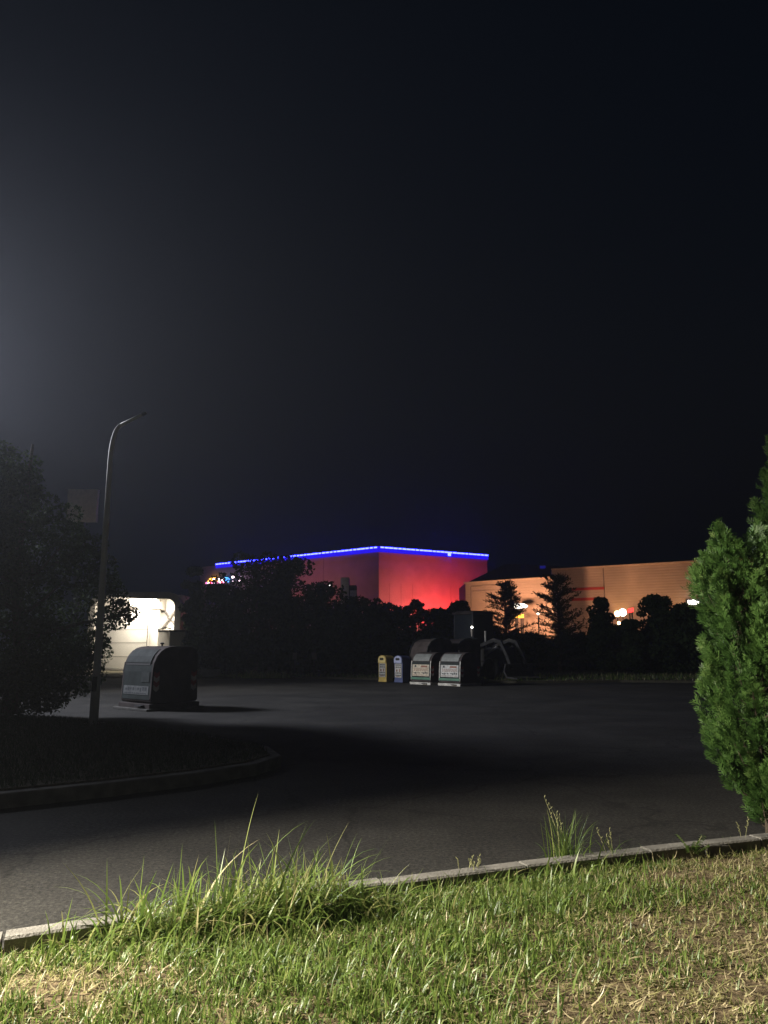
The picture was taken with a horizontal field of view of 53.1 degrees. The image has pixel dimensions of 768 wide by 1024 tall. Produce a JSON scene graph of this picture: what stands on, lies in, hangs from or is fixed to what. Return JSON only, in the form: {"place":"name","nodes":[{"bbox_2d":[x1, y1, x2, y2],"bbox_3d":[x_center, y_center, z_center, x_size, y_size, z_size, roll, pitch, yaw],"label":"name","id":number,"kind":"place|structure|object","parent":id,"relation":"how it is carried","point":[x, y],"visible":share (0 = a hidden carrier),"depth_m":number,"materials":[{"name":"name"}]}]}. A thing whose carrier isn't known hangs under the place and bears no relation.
{"place":"outdoors","nodes":[
{"label":"outdoors","id":0,"kind":"place"},
{"bbox_2d":[0,714,269,790],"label":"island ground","id":1,"kind":"structure","parent":0,"point":[59,782],"depth_m":9.86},
{"bbox_2d":[0,440,140,714],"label":"broadleaf tree","id":2,"kind":"object","parent":1,"relation":"on","point":[21,666],"visible":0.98,"depth_m":17.27,"materials":[{"name":"green plant"}]},
{"bbox_2d":[86,411,146,723],"bbox_3d":[-5.291,0.993,15.234,0.857,6.216,0.320,0,-10,0],"label":"street lamp","id":3,"kind":"object","parent":1,"relation":"on","point":[95,697],"visible":0.97,"depth_m":15.10,"materials":[{"name":"metal"}]},
{"bbox_2d":[91,676,96,690],"bbox_3d":[-5.559,3.300,14.744,0.090,0.280,0.020,0,-10,0],"label":"access door","id":4,"kind":"structure","parent":3,"relation":"in","point":[94,678],"depth_m":14.74,"materials":[{"name":"paint"}]},
{"bbox_2d":[0,713,267,787],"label":"island grass","id":5,"kind":"structure","parent":1,"relation":"on","point":[22,741],"depth_m":10.82,"materials":[{"name":"green plant"}]},
{"bbox_2d":[199,546,487,636],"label":"mall building","id":6,"kind":"structure","parent":0,"point":[403,577],"depth_m":115.01,"materials":[{"name":"red paint"}]},
{"bbox_2d":[205,576,239,585],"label":"neon sign","id":7,"kind":"object","parent":6,"relation":"attached to","point":[229,578],"visible":0.47,"depth_m":131.82,"materials":[{"name":"paint"}]},
{"bbox_2d":[0,650,764,955],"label":"road","id":8,"kind":"structure","parent":0,"point":[414,779],"depth_m":8.48,"materials":[{"name":"grey asphalt"}]},
{"bbox_2d":[87,592,189,671],"bbox_3d":[-16.213,7.937,50.489,6.450,5.102,3.201,0,-10,0],"label":"loading bay","id":9,"kind":"object","parent":8,"relation":"on","point":[158,610],"visible":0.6,"depth_m":50.47,"materials":[{"name":"metal"}]},
{"bbox_2d":[0,724,281,808],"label":"island kerb","id":10,"kind":"structure","parent":8,"relation":"on","point":[69,792],"depth_m":8.56,"materials":[{"name":"concrete"}]},
{"bbox_2d":[113,705,203,711],"bbox_3d":[-6.014,5.210,20.509,1.620,0.060,1.750,-9,-13,40],"label":"concrete pad","id":11,"kind":"object","parent":8,"relation":"on","point":[152,710],"visible":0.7,"depth_m":19.92,"materials":[{"name":"grey concrete"}]},
{"bbox_2d":[118,643,198,708],"bbox_3d":[-6.047,4.354,20.621,1.480,1.675,1.620,-9,-13,40],"label":"waste container","id":12,"kind":"object","parent":11,"relation":"on","point":[157,677],"visible":1,"depth_m":20.17,"materials":[{"name":"grey metal"}]},
{"bbox_2d":[340,577,356,603],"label":"plant cabin","id":13,"kind":"object","parent":8,"relation":"on","point":[350,590],"visible":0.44,"depth_m":99.90,"materials":[{"name":"metal"}]},
{"bbox_2d":[0,833,767,955],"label":"kerb","id":14,"kind":"structure","parent":8,"relation":"on","point":[17,937],"depth_m":5.28,"materials":[{"name":"concrete"}]},
{"bbox_2d":[378,653,394,681],"bbox_3d":[0.128,7.310,36.159,0.674,1.360,0.570,10,-14,-43],"label":"recycling bin","id":15,"kind":"object","parent":8,"relation":"on","point":[386,668],"visible":0.87,"depth_m":35.93,"materials":[{"name":"yellow plastic"}]},
{"bbox_2d":[394,654,411,682],"bbox_3d":[0.863,7.196,35.512,0.674,1.360,0.570,10,-14,-43],"label":"recycling bin","id":16,"kind":"object","parent":8,"relation":"on","point":[402,664],"visible":0.93,"depth_m":35.29,"materials":[{"name":"blue plastic"}]},
{"bbox_2d":[410,650,445,684],"bbox_3d":[2.037,6.871,34.000,1.426,1.474,1.302,9,-13,-40],"label":"waste container","id":17,"kind":"object","parent":8,"relation":"on","point":[424,668],"visible":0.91,"depth_m":33.50,"materials":[{"name":"grey metal"}]},
{"bbox_2d":[409,638,451,677],"bbox_3d":[2.149,6.775,35.511,1.447,1.888,1.500,6,-12,-29],"label":"bell container","id":18,"kind":"object","parent":8,"relation":"on","point":[432,644],"visible":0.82,"depth_m":35.18,"materials":[{"name":"plastic"}]},
{"bbox_2d":[438,650,481,686],"bbox_3d":[3.200,6.670,32.856,1.426,1.474,1.302,9,-13,-40],"label":"waste container","id":19,"kind":"object","parent":8,"relation":"on","point":[459,669],"visible":1,"depth_m":32.45,"materials":[{"name":"grey metal"}]},
{"bbox_2d":[459,564,570,600],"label":"dark hall","id":20,"kind":"structure","parent":8,"relation":"on","point":[511,571],"depth_m":97.17,"materials":[{"name":"black"}]},
{"bbox_2d":[516,614,523,632],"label":"menu sign","id":21,"kind":"object","parent":8,"relation":"on","point":[521,617],"visible":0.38,"depth_m":72.22,"materials":[{"name":"paint"}]},
{"bbox_2d":[514,603,527,632],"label":"store sign","id":22,"kind":"object","parent":8,"relation":"on","point":[522,618],"visible":0.26,"depth_m":72.09,"materials":[{"name":"paint"}]},
{"bbox_2d":[464,559,752,640],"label":"retail building","id":23,"kind":"structure","parent":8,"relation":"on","point":[624,586],"depth_m":75.56,"materials":[{"name":"paint"}]},
{"bbox_2d":[685,598,703,605],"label":"letter sign","id":24,"kind":"object","parent":23,"relation":"attached to","point":[689,600],"visible":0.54,"depth_m":71.96,"materials":[{"name":"paint"}]},
{"bbox_2d":[614,611,619,625],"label":"globe lamp","id":25,"kind":"object","parent":8,"relation":"on","point":[617,614],"visible":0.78,"depth_m":66.33,"materials":[{"name":"glass"}]},
{"bbox_2d":[619,609,625,620],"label":"globe lamp","id":26,"kind":"object","parent":8,"relation":"on","point":[622,612],"visible":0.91,"depth_m":65.31,"materials":[{"name":"glass"}]},
{"bbox_2d":[628,608,633,618],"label":"shop sign","id":27,"kind":"object","parent":8,"relation":"on","point":[630,611],"visible":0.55,"depth_m":72.97,"materials":[{"name":"paint"}]},
{"bbox_2d":[746,434,767,698],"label":"thuja","id":28,"kind":"object","parent":8,"relation":"on","point":[760,508],"visible":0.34,"depth_m":7.58,"materials":[{"name":"green plant"}]},
{"bbox_2d":[0,840,767,1023],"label":"lawn ground","id":29,"kind":"structure","parent":0,"point":[719,1012],"depth_m":3.66,"materials":[{"name":"green plant"}]},
{"bbox_2d":[0,972,77,1023],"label":"grass tuft","id":30,"kind":"object","parent":29,"relation":"on","point":[10,1002],"visible":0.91,"depth_m":3.31,"materials":[{"name":"green plant"}]},
{"bbox_2d":[10,802,656,985],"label":"tall grass","id":31,"kind":"structure","parent":29,"relation":"on","point":[280,907],"depth_m":4.33,"materials":[{"name":"green plant"}]},
{"bbox_2d":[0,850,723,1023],"bbox_3d":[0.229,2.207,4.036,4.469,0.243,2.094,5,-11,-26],"label":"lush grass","id":32,"kind":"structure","parent":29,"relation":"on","point":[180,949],"depth_m":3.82,"materials":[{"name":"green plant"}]},
{"bbox_2d":[456,854,480,886],"bbox_3d":[0.594,2.460,5.285,0.402,0.180,0.307,-6,-12,32],"label":"grass tuft","id":33,"kind":"object","parent":29,"relation":"on","point":[470,862],"visible":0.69,"depth_m":5.33,"materials":[{"name":"green plant"}]},
{"bbox_2d":[538,796,604,865],"bbox_3d":[1.368,2.376,5.721,0.599,0.496,0.725,-3,-10,14],"label":"grass tuft","id":34,"kind":"object","parent":29,"relation":"on","point":[565,849],"visible":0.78,"depth_m":5.73,"materials":[{"name":"green plant"}]},
{"bbox_2d":[594,827,657,866],"bbox_3d":[1.742,2.497,5.777,0.507,0.277,0.482,5,-11,-27],"label":"grass tuft","id":35,"kind":"object","parent":29,"relation":"on","point":[609,844],"visible":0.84,"depth_m":5.71,"materials":[{"name":"green plant"}]},
{"bbox_2d":[675,834,708,856],"bbox_3d":[2.361,2.548,5.852,0.248,0.156,0.173,0,-10,0],"label":"leafy weed","id":36,"kind":"object","parent":29,"relation":"on","point":[694,848],"visible":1,"depth_m":5.84,"materials":[{"name":"green plant"}]},
{"bbox_2d":[704,845,734,854],"bbox_3d":[2.605,2.630,5.988,0.303,0.092,0.070,4,-11,-24],"label":"concrete fragment","id":37,"kind":"object","parent":29,"relation":"on","point":[716,849],"visible":0.65,"depth_m":5.95,"materials":[{"name":"grey concrete"}]},
{"bbox_2d":[681,517,767,832],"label":"thuja","id":38,"kind":"object","parent":29,"relation":"on","point":[731,623],"visible":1,"depth_m":6.62,"materials":[{"name":"green plant"}]},
{"bbox_2d":[0,0,767,649],"label":"sky","id":39,"kind":"structure","parent":0,"point":[489,277],"materials":[{"name":"black"}]},
{"bbox_2d":[34,668,757,682],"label":"verge ground","id":40,"kind":"structure","parent":0,"point":[114,674],"depth_m":39.72,"materials":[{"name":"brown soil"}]},
{"bbox_2d":[66,489,99,643],"bbox_3d":[-23.926,5.102,60.026,2.366,13.988,0.400,0,-10,0],"label":"pylon sign","id":41,"kind":"object","parent":40,"relation":"on","point":[87,500],"visible":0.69,"depth_m":60.81,"materials":[{"name":"metal"}]},
{"bbox_2d":[157,627,186,645],"bbox_3d":[-13.325,8.718,48.422,1.979,2.846,2.080,0,-10,0],"label":"utility cabinet","id":42,"kind":"object","parent":40,"relation":"on","point":[170,637],"visible":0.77,"depth_m":47.73,"materials":[{"name":"metal"}]},
{"bbox_2d":[177,566,205,645],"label":"broadleaf tree","id":43,"kind":"object","parent":40,"relation":"on","point":[190,608],"visible":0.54,"depth_m":48.55,"materials":[{"name":"green plant"}]},
{"bbox_2d":[187,583,243,672],"bbox_3d":[-10.171,7.131,46.529,3.662,5.688,4.013,7,-12,-34],"label":"broadleaf tree","id":44,"kind":"object","parent":40,"relation":"on","point":[209,644],"visible":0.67,"depth_m":45.58,"materials":[{"name":"green plant"}]},
{"bbox_2d":[205,550,300,673],"bbox_3d":[-7.712,5.973,44.946,5.717,7.546,5.693,0,-10,0],"label":"broadleaf tree","id":45,"kind":"object","parent":40,"relation":"on","point":[252,624],"visible":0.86,"depth_m":44.52,"materials":[{"name":"green plant"}]},
{"bbox_2d":[257,554,319,672],"bbox_3d":[-5.619,6.237,46.347,4.545,7.305,4.639,0,-10,0],"label":"broadleaf tree","id":46,"kind":"object","parent":40,"relation":"on","point":[294,566],"visible":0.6,"depth_m":45.32,"materials":[{"name":"green plant"}]},
{"bbox_2d":[297,581,355,672],"bbox_3d":[-3.457,6.931,45.463,3.464,5.712,3.742,3,-10,-15],"label":"broadleaf tree","id":47,"kind":"object","parent":40,"relation":"on","point":[322,605],"visible":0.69,"depth_m":44.58,"materials":[{"name":"green plant"}]},
{"bbox_2d":[312,595,390,673],"bbox_3d":[-1.879,7.313,45.288,4.618,4.858,4.213,0,-10,0],"label":"broadleaf tree","id":48,"kind":"object","parent":40,"relation":"on","point":[357,630],"visible":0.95,"depth_m":44.25,"materials":[{"name":"green plant"}]},
{"bbox_2d":[370,602,418,671],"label":"broadleaf tree","id":49,"kind":"object","parent":40,"relation":"on","point":[395,625],"visible":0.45,"depth_m":45.78,"materials":[{"name":"green plant"}]},
{"bbox_2d":[392,599,432,656],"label":"broadleaf tree","id":50,"kind":"object","parent":40,"relation":"on","point":[415,606],"visible":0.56,"depth_m":46.32,"materials":[{"name":"green plant"}]},
{"bbox_2d":[413,607,453,638],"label":"broadleaf tree","id":51,"kind":"object","parent":40,"relation":"on","point":[439,622],"visible":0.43,"depth_m":46.93,"materials":[{"name":"green plant"}]},
{"bbox_2d":[446,600,470,612],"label":"broadleaf tree","id":52,"kind":"object","parent":40,"relation":"on","point":[457,605],"visible":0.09,"depth_m":49.01,"materials":[{"name":"green plant"}]},
{"bbox_2d":[450,638,480,678],"bbox_3d":[3.555,6.914,36.299,1.446,1.888,1.500,6,-12,-29],"label":"bell container","id":53,"kind":"object","parent":40,"relation":"on","point":[467,644],"visible":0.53,"depth_m":35.85,"materials":[{"name":"black plastic"}]},
{"bbox_2d":[244,626,748,669],"bbox_3d":[9.490,9.323,52.147,43.299,3.262,2.273,0,-10,0],"label":"hedge","id":54,"kind":"object","parent":40,"relation":"on","point":[536,654],"visible":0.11,"depth_m":51.54,"materials":[{"name":"green plant"}]},
{"bbox_2d":[452,611,544,679],"bbox_3d":[5.357,6.542,37.936,2.150,3.330,4.890,8,-13,-37],"label":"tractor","id":55,"kind":"object","parent":40,"relation":"on","point":[495,658],"visible":0.66,"depth_m":37.49,"materials":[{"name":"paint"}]},
{"bbox_2d":[483,579,537,661],"bbox_3d":[7.889,7.359,50.321,4.438,5.984,4.441,0,-10,0],"label":"cedar tree","id":56,"kind":"object","parent":40,"relation":"on","point":[508,598],"visible":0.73,"depth_m":50.34,"materials":[{"name":"green plant"}]},
{"bbox_2d":[529,572,599,670],"bbox_3d":[11.209,6.960,49.301,4.662,6.416,4.898,10,-14,-44],"label":"cedar tree","id":57,"kind":"object","parent":40,"relation":"on","point":[557,627],"visible":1,"depth_m":49.29,"materials":[{"name":"green plant"}]},
{"bbox_2d":[584,596,622,671],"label":"broadleaf tree","id":58,"kind":"object","parent":40,"relation":"on","point":[603,631],"visible":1,"depth_m":47.85,"materials":[{"name":"green plant"}]},
{"bbox_2d":[616,618,646,673],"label":"broadleaf tree","id":59,"kind":"object","parent":40,"relation":"on","point":[631,656],"visible":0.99,"depth_m":44.93,"materials":[{"name":"green plant"}]},
{"bbox_2d":[636,593,676,672],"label":"broadleaf tree","id":60,"kind":"object","parent":40,"relation":"on","point":[650,604],"visible":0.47,"depth_m":45.99,"materials":[{"name":"green plant"}]},
{"bbox_2d":[647,602,707,673],"bbox_3d":[17.304,7.490,45.459,4.130,4.356,3.639,0,-10,0],"label":"broadleaf tree","id":61,"kind":"object","parent":40,"relation":"on","point":[678,634],"visible":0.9,"depth_m":44.63,"materials":[{"name":"green plant"}]},
{"bbox_2d":[696,616,734,671],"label":"broadleaf tree","id":62,"kind":"object","parent":40,"relation":"on","point":[698,668],"visible":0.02,"depth_m":46.32,"materials":[{"name":"green plant"}]}
]}

